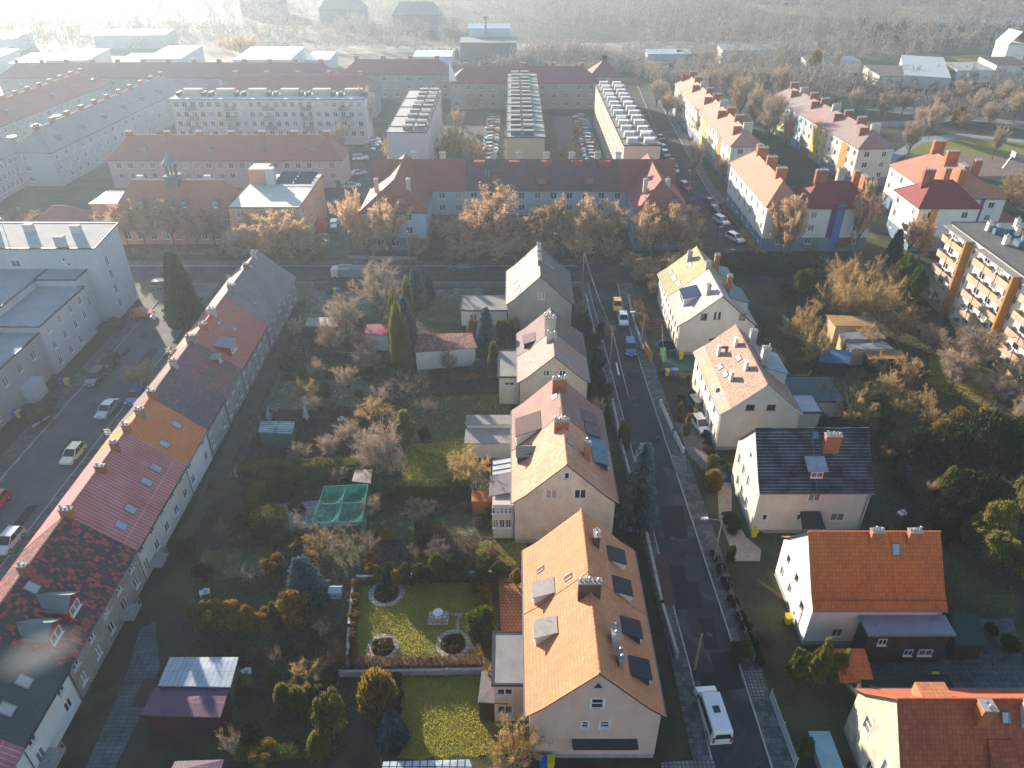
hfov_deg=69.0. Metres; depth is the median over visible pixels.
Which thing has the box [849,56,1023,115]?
woods
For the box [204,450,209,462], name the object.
window
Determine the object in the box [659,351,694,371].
yard
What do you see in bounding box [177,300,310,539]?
rough path
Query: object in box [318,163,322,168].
window
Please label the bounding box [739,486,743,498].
window
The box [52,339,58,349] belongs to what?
window
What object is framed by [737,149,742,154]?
window
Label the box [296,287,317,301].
lawn
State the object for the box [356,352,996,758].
grass
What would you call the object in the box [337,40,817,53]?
railway yard
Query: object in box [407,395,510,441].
lawn
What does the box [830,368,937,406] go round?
lawn
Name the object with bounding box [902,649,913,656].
window
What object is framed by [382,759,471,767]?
greenhouse
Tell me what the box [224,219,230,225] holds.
window
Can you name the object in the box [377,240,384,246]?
window
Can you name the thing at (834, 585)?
orange roof house
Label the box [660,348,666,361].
slide
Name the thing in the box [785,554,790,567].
window
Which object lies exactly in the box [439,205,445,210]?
window
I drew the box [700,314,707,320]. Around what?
window
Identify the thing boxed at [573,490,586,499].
window
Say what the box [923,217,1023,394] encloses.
balcony block
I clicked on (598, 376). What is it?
evergreen bush
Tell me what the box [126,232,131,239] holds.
window
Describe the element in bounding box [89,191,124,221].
school hall
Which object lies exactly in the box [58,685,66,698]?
window
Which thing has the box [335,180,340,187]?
window
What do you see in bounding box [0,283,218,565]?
side street
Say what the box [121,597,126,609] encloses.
window
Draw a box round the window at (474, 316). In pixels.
[470,314,476,320]
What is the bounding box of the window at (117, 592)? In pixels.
[116,586,122,596]
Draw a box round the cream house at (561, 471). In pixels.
[510,365,618,542]
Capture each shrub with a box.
[47,393,60,401]
[205,478,218,492]
[208,510,220,524]
[231,532,253,550]
[248,412,262,420]
[256,408,265,416]
[283,414,290,420]
[295,413,302,420]
[297,435,306,441]
[301,419,312,427]
[307,405,313,417]
[308,442,320,450]
[308,448,326,459]
[317,681,328,693]
[323,401,338,410]
[324,639,348,669]
[337,442,347,450]
[345,343,355,351]
[354,335,365,342]
[369,489,381,501]
[377,648,383,654]
[415,525,431,538]
[431,501,440,509]
[461,502,471,511]
[464,540,478,553]
[471,518,482,525]
[483,544,502,559]
[485,507,491,515]
[697,467,706,474]
[701,444,709,453]
[752,626,778,650]
[818,411,831,424]
[859,374,870,382]
[866,388,884,402]
[874,396,893,406]
[889,462,899,469]
[902,377,913,390]
[906,506,918,517]
[913,398,925,406]
[918,380,934,389]
[934,496,948,508]
[944,580,950,593]
[945,591,955,609]
[946,637,969,651]
[948,541,962,553]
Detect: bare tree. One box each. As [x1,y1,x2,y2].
[213,517,231,537]
[216,725,239,759]
[232,564,255,586]
[266,645,284,667]
[283,505,305,533]
[284,374,319,402]
[286,315,306,340]
[286,441,313,459]
[287,655,333,691]
[289,523,340,564]
[298,393,322,413]
[304,357,326,383]
[312,317,346,352]
[313,615,330,639]
[314,432,341,457]
[315,524,357,562]
[319,291,362,343]
[327,465,349,483]
[329,121,347,144]
[329,364,359,390]
[331,417,367,447]
[346,421,401,479]
[347,258,401,319]
[350,339,383,368]
[350,453,372,474]
[351,84,374,122]
[353,395,394,427]
[353,491,381,517]
[357,527,379,555]
[359,411,406,480]
[361,327,379,348]
[370,377,395,404]
[376,285,400,320]
[381,136,388,158]
[384,408,397,437]
[386,367,436,399]
[399,497,437,520]
[415,396,439,415]
[424,533,453,558]
[435,136,451,154]
[437,347,457,368]
[440,112,465,154]
[441,437,491,482]
[449,127,473,157]
[450,105,466,127]
[461,132,489,158]
[463,91,481,111]
[479,708,552,767]
[553,141,579,158]
[570,116,585,142]
[574,299,589,317]
[589,397,605,410]
[604,322,615,337]
[630,267,645,284]
[647,78,672,106]
[647,279,658,298]
[658,89,677,116]
[671,92,683,111]
[687,140,704,175]
[689,106,701,130]
[698,63,723,90]
[704,134,711,148]
[714,63,749,99]
[718,154,726,180]
[728,74,755,113]
[745,63,779,92]
[746,81,766,132]
[756,91,791,146]
[772,62,795,91]
[775,348,785,362]
[778,318,807,341]
[780,109,800,154]
[781,297,826,341]
[795,320,834,367]
[811,264,865,315]
[815,254,835,273]
[816,377,844,396]
[821,89,845,104]
[825,251,874,297]
[830,51,844,71]
[832,259,884,315]
[833,386,880,426]
[843,86,870,109]
[845,257,883,283]
[849,380,878,402]
[855,270,907,327]
[855,321,886,342]
[858,254,905,290]
[867,350,888,371]
[870,367,908,399]
[872,90,903,119]
[876,278,918,309]
[880,302,928,342]
[888,391,918,417]
[893,354,930,380]
[894,293,932,318]
[897,88,915,114]
[902,116,926,158]
[912,383,938,409]
[913,106,931,128]
[917,321,950,334]
[918,324,948,351]
[918,400,945,422]
[924,95,951,138]
[927,478,938,494]
[933,85,958,104]
[935,323,1018,372]
[935,345,985,392]
[953,79,977,99]
[955,109,978,132]
[966,88,997,113]
[969,368,1023,405]
[980,100,1003,130]
[990,124,1011,159]
[994,79,1022,99]
[996,169,1023,213]
[1006,91,1023,122]
[1007,353,1023,394]
[1012,392,1023,418]
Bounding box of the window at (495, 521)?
[493,519,498,528]
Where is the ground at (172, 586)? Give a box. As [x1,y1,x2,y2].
[0,0,1023,767]
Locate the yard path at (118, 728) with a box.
[86,621,159,767]
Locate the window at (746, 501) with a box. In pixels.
[743,496,747,510]
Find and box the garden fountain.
[427,608,448,625]
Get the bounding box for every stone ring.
[367,634,398,657]
[368,580,404,606]
[436,629,470,656]
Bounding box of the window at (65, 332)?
[63,329,69,339]
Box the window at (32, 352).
[30,349,37,361]
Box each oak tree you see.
[0,207,42,221]
[89,212,109,221]
[103,203,130,243]
[119,198,155,244]
[121,358,156,386]
[148,197,187,244]
[175,212,207,245]
[194,207,227,246]
[216,34,259,52]
[220,238,251,261]
[225,210,264,248]
[237,208,300,261]
[270,217,317,254]
[304,233,332,258]
[327,187,361,250]
[347,216,375,255]
[365,196,414,255]
[403,235,431,259]
[429,213,453,239]
[433,211,468,245]
[443,234,484,268]
[448,213,492,250]
[458,179,518,253]
[475,230,526,262]
[502,215,532,242]
[511,228,555,256]
[513,203,554,243]
[523,241,560,256]
[529,193,572,240]
[553,216,585,252]
[561,226,596,263]
[563,192,605,244]
[584,208,624,251]
[594,233,626,259]
[600,198,636,242]
[619,251,653,273]
[631,210,663,257]
[632,255,672,280]
[636,201,675,254]
[644,266,660,283]
[658,201,703,253]
[659,250,680,268]
[674,235,703,254]
[687,211,707,244]
[766,193,808,252]
[778,195,810,252]
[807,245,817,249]
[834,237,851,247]
[849,177,888,252]
[900,209,930,253]
[913,223,939,261]
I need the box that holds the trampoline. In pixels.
[656,339,675,350]
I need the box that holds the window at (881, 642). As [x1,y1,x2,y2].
[876,639,887,646]
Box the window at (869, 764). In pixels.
[863,755,873,767]
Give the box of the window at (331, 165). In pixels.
[329,163,334,168]
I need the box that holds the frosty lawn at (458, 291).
[434,288,483,299]
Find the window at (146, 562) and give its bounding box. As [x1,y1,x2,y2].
[144,557,148,571]
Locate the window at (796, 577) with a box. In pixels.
[793,572,798,586]
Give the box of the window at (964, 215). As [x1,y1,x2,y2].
[960,212,967,218]
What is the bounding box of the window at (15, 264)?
[10,261,21,267]
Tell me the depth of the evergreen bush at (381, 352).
116.11 m
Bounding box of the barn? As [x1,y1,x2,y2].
[413,333,476,369]
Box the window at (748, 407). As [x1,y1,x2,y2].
[745,405,754,410]
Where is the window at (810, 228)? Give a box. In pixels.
[807,225,813,231]
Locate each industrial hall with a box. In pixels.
[0,31,35,50]
[0,49,20,73]
[9,53,57,65]
[45,49,112,61]
[93,29,178,48]
[120,53,153,61]
[144,45,204,61]
[233,47,305,61]
[305,51,338,68]
[413,50,453,65]
[459,37,516,62]
[468,23,509,36]
[645,49,690,63]
[716,44,777,64]
[800,56,861,72]
[862,65,952,86]
[899,55,950,89]
[944,62,992,81]
[978,56,1023,80]
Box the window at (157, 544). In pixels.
[154,538,161,551]
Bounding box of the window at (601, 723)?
[599,721,610,729]
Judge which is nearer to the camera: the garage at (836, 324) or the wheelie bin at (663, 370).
the wheelie bin at (663, 370)
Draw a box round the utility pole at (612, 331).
[608,329,616,372]
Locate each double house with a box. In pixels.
[521,508,666,757]
[657,246,757,354]
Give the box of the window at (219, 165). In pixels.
[217,163,222,168]
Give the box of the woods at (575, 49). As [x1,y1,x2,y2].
[473,33,667,86]
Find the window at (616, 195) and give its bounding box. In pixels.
[614,193,619,198]
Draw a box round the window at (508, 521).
[505,519,511,528]
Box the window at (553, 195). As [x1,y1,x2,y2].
[550,193,556,198]
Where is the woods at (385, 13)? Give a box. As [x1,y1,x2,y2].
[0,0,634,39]
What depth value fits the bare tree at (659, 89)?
257.28 m
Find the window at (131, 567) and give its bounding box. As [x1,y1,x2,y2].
[129,564,134,574]
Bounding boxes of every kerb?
[0,297,161,479]
[0,346,170,566]
[588,283,712,759]
[617,283,772,767]
[637,85,665,157]
[657,98,786,254]
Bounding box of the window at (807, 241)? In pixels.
[804,238,810,243]
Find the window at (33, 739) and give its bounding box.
[29,734,38,749]
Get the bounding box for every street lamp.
[630,311,644,346]
[701,517,722,559]
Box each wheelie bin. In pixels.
[9,409,16,417]
[14,409,21,417]
[19,410,26,417]
[57,378,64,385]
[62,378,70,384]
[531,754,538,767]
[539,755,546,767]
[547,755,554,767]
[660,368,665,375]
[665,368,669,375]
[669,368,673,375]
[674,368,678,375]
[678,352,683,359]
[750,527,758,536]
[783,613,793,624]
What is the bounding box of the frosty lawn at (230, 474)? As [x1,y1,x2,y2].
[227,464,237,476]
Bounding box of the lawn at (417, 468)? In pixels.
[401,438,469,480]
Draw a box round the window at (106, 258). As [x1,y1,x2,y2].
[105,255,110,266]
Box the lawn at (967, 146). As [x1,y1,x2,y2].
[909,138,1023,156]
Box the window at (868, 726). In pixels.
[861,713,872,737]
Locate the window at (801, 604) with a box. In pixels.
[797,600,803,613]
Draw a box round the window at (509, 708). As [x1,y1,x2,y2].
[497,706,513,715]
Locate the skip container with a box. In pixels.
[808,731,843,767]
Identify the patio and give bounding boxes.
[131,678,157,706]
[499,578,522,630]
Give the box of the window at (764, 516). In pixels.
[761,514,768,520]
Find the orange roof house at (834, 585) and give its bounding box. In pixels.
[774,526,947,644]
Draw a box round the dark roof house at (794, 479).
[730,427,874,532]
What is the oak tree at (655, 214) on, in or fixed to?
on the ground at (172, 586)
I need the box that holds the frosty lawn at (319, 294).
[305,290,370,319]
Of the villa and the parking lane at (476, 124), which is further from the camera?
the parking lane at (476, 124)
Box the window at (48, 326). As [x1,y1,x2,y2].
[46,324,52,333]
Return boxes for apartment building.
[725,143,873,251]
[882,139,1009,250]
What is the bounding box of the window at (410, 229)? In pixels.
[405,227,412,233]
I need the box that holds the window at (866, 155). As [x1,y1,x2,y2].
[863,152,869,157]
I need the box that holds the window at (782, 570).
[778,567,783,579]
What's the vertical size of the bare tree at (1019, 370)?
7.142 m
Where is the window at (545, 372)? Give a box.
[542,370,549,376]
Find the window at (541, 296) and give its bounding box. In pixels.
[537,293,544,299]
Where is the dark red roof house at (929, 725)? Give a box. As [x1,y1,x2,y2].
[843,682,1023,767]
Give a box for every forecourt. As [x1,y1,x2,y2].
[661,760,715,767]
[728,538,760,560]
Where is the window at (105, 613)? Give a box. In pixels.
[103,609,109,620]
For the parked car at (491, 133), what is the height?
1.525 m
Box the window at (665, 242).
[662,240,667,246]
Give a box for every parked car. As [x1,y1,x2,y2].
[0,489,10,506]
[0,526,25,555]
[59,441,86,464]
[83,365,107,386]
[94,397,121,418]
[98,352,119,371]
[124,384,147,405]
[128,307,154,318]
[149,278,163,289]
[313,233,329,238]
[329,218,339,227]
[329,223,339,233]
[342,181,360,188]
[350,169,366,175]
[352,153,368,160]
[360,146,375,151]
[364,142,379,147]
[366,139,381,143]
[369,136,380,140]
[450,261,473,270]
[484,135,498,138]
[484,137,498,142]
[484,141,497,146]
[484,145,498,149]
[485,125,499,129]
[485,127,499,132]
[485,131,498,135]
[486,118,499,123]
[487,122,498,126]
[488,113,499,117]
[573,115,586,119]
[576,123,589,127]
[579,132,591,137]
[579,136,591,140]
[579,139,593,143]
[579,141,594,147]
[581,145,594,150]
[581,149,596,153]
[582,152,593,157]
[612,297,622,311]
[617,310,628,325]
[624,336,636,355]
[656,134,664,140]
[660,148,670,157]
[679,180,691,190]
[686,393,703,414]
[691,412,710,434]
[702,197,717,204]
[706,204,723,213]
[713,213,729,225]
[725,230,745,243]
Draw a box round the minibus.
[694,686,732,744]
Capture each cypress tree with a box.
[267,601,281,630]
[273,681,290,710]
[287,684,308,715]
[305,728,332,766]
[387,289,397,345]
[388,299,400,366]
[397,313,412,378]
[401,275,415,325]
[487,340,497,374]
[494,318,501,342]
[499,319,510,344]
[507,318,515,342]
[617,420,625,442]
[622,426,630,449]
[937,465,958,499]
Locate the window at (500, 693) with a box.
[496,690,513,696]
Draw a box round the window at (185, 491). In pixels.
[183,488,188,500]
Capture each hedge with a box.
[23,402,58,422]
[99,317,125,335]
[130,244,224,254]
[234,741,308,761]
[236,455,367,483]
[244,466,276,510]
[248,503,288,534]
[261,252,315,264]
[290,361,402,376]
[353,653,483,668]
[371,477,469,495]
[442,256,613,263]
[442,369,498,380]
[631,294,650,331]
[646,318,663,330]
[718,250,825,279]
[719,203,741,228]
[739,227,767,254]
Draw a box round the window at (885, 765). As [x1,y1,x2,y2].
[880,757,889,767]
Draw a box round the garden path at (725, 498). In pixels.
[718,483,745,540]
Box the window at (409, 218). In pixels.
[404,214,411,220]
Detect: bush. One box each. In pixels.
[173,537,195,559]
[183,600,205,628]
[190,562,212,577]
[195,598,211,629]
[200,597,225,631]
[209,511,221,521]
[217,599,240,632]
[226,649,242,663]
[231,604,247,629]
[235,672,253,693]
[237,604,256,632]
[237,723,259,743]
[246,736,277,767]
[253,606,270,631]
[258,552,285,580]
[263,668,280,684]
[269,708,290,725]
[273,588,309,630]
[274,633,295,655]
[277,352,292,371]
[285,532,303,546]
[286,663,309,681]
[287,501,306,512]
[290,675,314,694]
[302,673,317,695]
[305,705,312,725]
[308,624,324,642]
[309,439,319,444]
[315,671,333,690]
[317,381,331,398]
[319,346,330,354]
[320,654,333,667]
[341,339,349,344]
[347,611,360,620]
[347,652,356,663]
[348,633,357,640]
[348,641,358,647]
[348,647,357,653]
[349,578,360,588]
[349,628,356,634]
[350,592,360,602]
[350,622,357,629]
[351,598,358,606]
[351,606,359,614]
[354,390,362,399]
[356,418,368,431]
[363,550,382,563]
[364,562,379,574]
[368,569,383,581]
[371,645,378,652]
[372,501,385,513]
[372,638,379,645]
[374,532,382,539]
[375,350,385,358]
[375,591,382,596]
[376,585,382,590]
[378,526,395,540]
[378,643,385,648]
[379,562,394,579]
[382,588,389,594]
[384,637,392,643]
[384,647,391,653]
[387,593,393,598]
[389,744,402,756]
[390,569,402,587]
[393,671,402,680]
[394,705,401,714]
[395,680,401,687]
[396,688,403,697]
[397,562,411,583]
[409,526,427,541]
[411,561,431,583]
[412,550,428,562]
[414,520,423,527]
[417,426,430,442]
[422,576,432,587]
[423,543,438,557]
[427,551,444,580]
[428,523,446,537]
[441,642,449,648]
[442,558,459,582]
[442,636,449,642]
[450,640,456,645]
[454,644,461,650]
[455,559,468,579]
[455,633,462,640]
[464,552,475,570]
[465,604,498,646]
[467,581,481,593]
[475,563,489,579]
[478,587,492,602]
[479,552,496,566]
[483,662,491,677]
[484,600,494,609]
[490,560,505,581]
[509,567,521,584]
[571,317,586,333]
[582,315,592,328]
[585,332,600,350]
[587,367,605,391]
[590,347,606,369]
[596,323,604,339]
[599,383,613,397]
[603,411,611,426]
[677,394,685,400]
[685,375,690,382]
[701,429,709,436]
[702,468,723,492]
[703,440,712,446]
[707,449,715,454]
[711,554,720,562]
[715,562,725,573]
[717,459,724,466]
[720,576,730,583]
[721,511,739,521]
[722,514,741,530]
[723,581,731,590]
[726,463,733,474]
[726,526,737,535]
[726,545,736,562]
[726,594,738,602]
[729,638,755,663]
[732,600,739,607]
[735,610,747,622]
[739,619,752,631]
[744,632,752,639]
[749,638,759,649]
[754,647,762,658]
[755,657,764,667]
[778,280,792,298]
[788,267,819,303]
[798,736,815,759]
[807,366,821,375]
[845,392,854,406]
[878,411,891,423]
[879,445,896,460]
[888,466,905,486]
[892,253,919,294]
[892,437,909,456]
[898,426,946,466]
[899,458,922,470]
[900,520,919,530]
[902,264,929,313]
[913,419,929,428]
[930,486,940,496]
[930,505,962,542]
[931,418,951,428]
[932,420,974,469]
[938,467,999,515]
[942,527,962,543]
[948,405,973,427]
[960,407,1013,471]
[963,534,980,547]
[979,406,1005,420]
[983,415,1023,481]
[983,622,998,636]
[995,481,1013,496]
[1000,633,1023,654]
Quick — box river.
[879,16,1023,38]
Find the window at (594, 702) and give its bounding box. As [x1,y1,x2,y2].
[589,698,605,709]
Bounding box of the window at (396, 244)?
[392,240,399,246]
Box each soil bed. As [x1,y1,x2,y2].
[240,411,372,462]
[290,330,390,364]
[366,537,493,582]
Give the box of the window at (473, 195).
[471,193,476,198]
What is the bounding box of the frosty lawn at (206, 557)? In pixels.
[196,546,274,579]
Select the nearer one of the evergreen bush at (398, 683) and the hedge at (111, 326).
the evergreen bush at (398, 683)
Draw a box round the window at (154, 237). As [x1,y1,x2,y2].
[150,232,157,239]
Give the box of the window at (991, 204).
[987,202,994,208]
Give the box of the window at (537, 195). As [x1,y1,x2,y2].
[535,193,540,198]
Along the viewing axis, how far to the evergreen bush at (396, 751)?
62.04 m
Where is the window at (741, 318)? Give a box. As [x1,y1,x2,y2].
[738,314,745,320]
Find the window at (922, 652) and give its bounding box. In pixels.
[917,649,933,656]
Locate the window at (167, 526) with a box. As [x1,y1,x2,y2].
[165,520,170,533]
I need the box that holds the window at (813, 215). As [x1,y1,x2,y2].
[810,212,816,218]
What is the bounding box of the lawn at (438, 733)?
[397,674,527,760]
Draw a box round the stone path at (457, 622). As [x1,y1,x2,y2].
[451,613,475,651]
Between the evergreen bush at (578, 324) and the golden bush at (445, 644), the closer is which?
the golden bush at (445, 644)
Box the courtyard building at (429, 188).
[359,150,691,249]
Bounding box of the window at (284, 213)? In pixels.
[282,212,293,216]
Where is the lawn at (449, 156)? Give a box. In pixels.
[436,113,464,158]
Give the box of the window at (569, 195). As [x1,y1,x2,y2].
[566,193,572,198]
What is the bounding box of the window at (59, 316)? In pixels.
[57,314,63,323]
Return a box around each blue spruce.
[282,554,334,612]
[377,708,412,752]
[398,297,417,352]
[408,268,430,308]
[470,358,485,372]
[475,307,498,352]
[614,442,660,535]
[890,463,912,488]
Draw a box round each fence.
[232,280,314,479]
[235,688,273,695]
[287,521,319,532]
[289,345,390,359]
[314,277,368,285]
[421,273,501,280]
[642,323,663,365]
[706,530,755,660]
[769,688,798,767]
[960,390,1006,412]
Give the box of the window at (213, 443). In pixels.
[211,438,216,449]
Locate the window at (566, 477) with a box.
[564,473,569,479]
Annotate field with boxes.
[754,4,1023,17]
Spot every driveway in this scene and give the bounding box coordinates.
[282,152,388,260]
[654,550,674,606]
[671,456,687,472]
[675,422,730,478]
[744,669,765,700]
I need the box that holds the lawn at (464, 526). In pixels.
[367,504,482,539]
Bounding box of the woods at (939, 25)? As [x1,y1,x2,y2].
[860,17,1023,40]
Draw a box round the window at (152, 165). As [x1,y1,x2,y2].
[149,163,155,168]
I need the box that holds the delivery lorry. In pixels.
[330,264,366,279]
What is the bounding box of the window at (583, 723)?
[580,721,589,729]
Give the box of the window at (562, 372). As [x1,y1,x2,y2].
[559,370,565,375]
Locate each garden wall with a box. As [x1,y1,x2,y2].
[29,414,53,432]
[338,666,483,677]
[345,579,354,668]
[348,255,416,260]
[356,570,491,581]
[585,293,606,383]
[611,399,630,476]
[627,295,643,348]
[645,530,678,658]
[659,399,684,452]
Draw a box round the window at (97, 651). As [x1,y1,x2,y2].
[94,645,103,661]
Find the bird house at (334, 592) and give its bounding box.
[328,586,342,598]
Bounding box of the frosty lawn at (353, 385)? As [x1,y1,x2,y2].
[265,379,373,410]
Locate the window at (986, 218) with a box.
[983,215,989,220]
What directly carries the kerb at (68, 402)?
on the ground at (172, 586)
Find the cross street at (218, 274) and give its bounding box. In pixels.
[129,266,895,282]
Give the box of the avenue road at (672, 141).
[638,85,779,260]
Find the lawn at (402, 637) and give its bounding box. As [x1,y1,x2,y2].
[350,581,484,666]
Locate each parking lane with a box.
[458,116,502,158]
[552,116,602,158]
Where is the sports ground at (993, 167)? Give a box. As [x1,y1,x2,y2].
[957,155,1023,175]
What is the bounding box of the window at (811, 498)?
[807,495,821,501]
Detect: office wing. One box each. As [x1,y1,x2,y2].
[0,269,47,315]
[0,286,97,373]
[0,332,53,428]
[33,269,102,327]
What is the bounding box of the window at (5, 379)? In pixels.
[2,376,10,387]
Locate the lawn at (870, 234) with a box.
[866,230,876,237]
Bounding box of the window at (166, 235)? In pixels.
[163,232,169,239]
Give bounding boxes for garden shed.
[140,687,232,734]
[158,657,239,705]
[172,759,224,767]
[258,421,295,446]
[305,317,339,339]
[352,469,372,491]
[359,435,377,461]
[364,324,389,350]
[471,490,492,514]
[478,671,507,719]
[816,350,850,376]
[862,350,906,372]
[947,613,986,659]
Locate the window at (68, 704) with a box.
[64,697,74,714]
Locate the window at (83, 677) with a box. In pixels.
[79,670,88,688]
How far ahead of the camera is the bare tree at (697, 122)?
217.22 m
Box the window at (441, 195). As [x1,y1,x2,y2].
[439,193,444,198]
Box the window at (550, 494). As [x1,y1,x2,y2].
[545,490,557,499]
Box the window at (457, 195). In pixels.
[455,193,460,198]
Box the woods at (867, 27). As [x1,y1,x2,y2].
[626,0,1023,62]
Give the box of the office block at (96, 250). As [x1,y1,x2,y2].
[0,218,138,320]
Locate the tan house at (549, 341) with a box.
[516,307,590,404]
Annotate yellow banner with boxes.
[644,342,652,362]
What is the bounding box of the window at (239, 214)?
[236,210,244,217]
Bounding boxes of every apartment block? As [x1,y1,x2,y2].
[0,59,340,97]
[0,68,111,142]
[0,114,61,200]
[12,71,187,186]
[104,129,350,187]
[168,88,373,144]
[221,71,380,117]
[341,56,453,98]
[386,88,442,158]
[449,61,598,108]
[506,71,545,158]
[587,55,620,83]
[594,81,661,158]
[672,70,760,182]
[768,81,896,185]
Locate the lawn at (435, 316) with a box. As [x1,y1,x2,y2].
[416,296,461,323]
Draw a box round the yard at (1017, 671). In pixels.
[840,619,1023,692]
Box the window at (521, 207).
[519,205,524,210]
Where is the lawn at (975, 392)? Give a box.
[925,351,996,405]
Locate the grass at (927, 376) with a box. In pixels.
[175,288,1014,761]
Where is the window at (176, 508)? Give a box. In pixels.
[174,504,180,516]
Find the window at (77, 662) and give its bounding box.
[73,659,81,672]
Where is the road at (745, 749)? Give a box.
[589,283,770,767]
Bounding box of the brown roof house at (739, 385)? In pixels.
[691,323,803,449]
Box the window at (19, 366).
[17,363,24,373]
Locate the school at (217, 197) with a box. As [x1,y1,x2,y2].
[109,141,240,243]
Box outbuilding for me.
[792,394,822,427]
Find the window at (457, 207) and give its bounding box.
[455,205,460,210]
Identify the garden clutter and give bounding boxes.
[199,588,209,597]
[240,667,251,675]
[337,416,344,422]
[896,509,907,517]
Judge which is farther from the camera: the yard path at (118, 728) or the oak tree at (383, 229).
the oak tree at (383, 229)
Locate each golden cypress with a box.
[355,665,399,723]
[466,317,473,333]
[472,320,478,337]
[513,317,521,332]
[676,400,683,421]
[683,412,691,435]
[805,48,822,81]
[951,104,966,123]
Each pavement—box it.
[0,288,164,477]
[0,359,166,580]
[128,261,577,265]
[221,282,579,286]
[579,283,710,759]
[618,283,793,767]
[655,88,828,260]
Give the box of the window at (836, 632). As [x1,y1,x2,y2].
[830,629,842,637]
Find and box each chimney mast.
[484,16,486,37]
[674,50,680,89]
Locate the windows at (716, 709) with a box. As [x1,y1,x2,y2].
[699,690,730,739]
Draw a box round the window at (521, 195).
[519,193,524,198]
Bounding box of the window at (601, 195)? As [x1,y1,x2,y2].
[598,193,604,198]
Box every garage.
[785,376,845,416]
[824,315,879,342]
[836,332,885,349]
[846,341,893,365]
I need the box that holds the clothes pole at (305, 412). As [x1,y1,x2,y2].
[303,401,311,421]
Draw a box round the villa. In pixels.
[34,205,104,221]
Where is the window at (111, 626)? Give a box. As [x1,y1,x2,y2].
[108,620,116,635]
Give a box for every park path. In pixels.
[865,107,929,114]
[866,116,1023,126]
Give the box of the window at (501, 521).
[499,519,504,528]
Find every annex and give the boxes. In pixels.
[227,163,327,250]
[460,294,507,325]
[491,631,527,720]
[497,349,518,403]
[833,615,956,682]
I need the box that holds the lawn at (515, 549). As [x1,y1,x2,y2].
[474,540,526,568]
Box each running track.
[888,133,1023,170]
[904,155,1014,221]
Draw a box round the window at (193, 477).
[191,473,196,485]
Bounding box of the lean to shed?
[464,415,510,457]
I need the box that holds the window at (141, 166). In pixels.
[138,163,144,168]
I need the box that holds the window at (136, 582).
[133,575,140,590]
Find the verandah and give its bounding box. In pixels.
[489,457,513,537]
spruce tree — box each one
[161,251,205,329]
[424,275,436,300]
[454,48,459,57]
[881,229,904,263]
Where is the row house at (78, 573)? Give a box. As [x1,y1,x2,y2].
[0,249,297,767]
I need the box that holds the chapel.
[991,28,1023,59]
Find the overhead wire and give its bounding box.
[613,334,700,631]
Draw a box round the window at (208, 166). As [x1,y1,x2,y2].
[206,163,211,168]
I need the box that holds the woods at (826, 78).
[622,29,865,100]
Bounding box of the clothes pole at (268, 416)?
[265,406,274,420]
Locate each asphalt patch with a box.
[13,505,38,525]
[56,436,79,456]
[120,348,130,355]
[141,348,159,359]
[592,283,618,291]
[600,301,606,305]
[605,299,617,320]
[627,373,637,378]
[650,438,660,442]
[661,506,687,539]
[669,565,703,608]
[683,561,699,580]
[685,555,704,577]
[699,618,719,649]
[699,672,719,691]
[709,652,743,690]
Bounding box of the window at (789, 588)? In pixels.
[786,583,791,597]
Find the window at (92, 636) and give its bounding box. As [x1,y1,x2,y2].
[88,633,96,645]
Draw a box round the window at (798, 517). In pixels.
[795,514,800,520]
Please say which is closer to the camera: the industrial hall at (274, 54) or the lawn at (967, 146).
the lawn at (967, 146)
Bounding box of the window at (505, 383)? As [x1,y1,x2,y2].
[504,382,514,385]
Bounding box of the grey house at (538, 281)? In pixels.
[505,242,574,329]
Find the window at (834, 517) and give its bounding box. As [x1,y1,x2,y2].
[829,513,845,521]
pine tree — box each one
[310,686,347,738]
[395,408,415,439]
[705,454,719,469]
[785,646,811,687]
[806,637,833,687]
[828,647,850,685]
[970,498,1020,539]
[979,529,1023,568]
[1012,548,1023,581]
[1013,476,1023,528]
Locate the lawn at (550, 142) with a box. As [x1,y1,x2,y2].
[542,113,559,158]
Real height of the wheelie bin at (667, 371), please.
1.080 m
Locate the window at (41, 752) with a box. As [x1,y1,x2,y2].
[36,745,44,761]
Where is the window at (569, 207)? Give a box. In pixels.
[566,205,571,210]
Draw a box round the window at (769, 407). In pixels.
[766,405,775,410]
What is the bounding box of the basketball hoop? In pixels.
[1002,150,1016,167]
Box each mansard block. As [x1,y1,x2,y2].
[239,0,288,15]
[318,0,368,24]
[391,1,441,30]
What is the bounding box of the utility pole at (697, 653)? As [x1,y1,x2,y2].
[693,633,707,669]
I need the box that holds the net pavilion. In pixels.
[312,484,369,535]
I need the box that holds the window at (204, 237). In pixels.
[201,234,208,239]
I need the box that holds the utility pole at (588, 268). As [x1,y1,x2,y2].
[581,252,594,284]
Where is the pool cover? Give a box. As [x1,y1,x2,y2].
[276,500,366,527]
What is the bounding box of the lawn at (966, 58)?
[951,55,982,61]
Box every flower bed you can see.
[372,638,393,656]
[374,583,398,602]
[441,634,465,653]

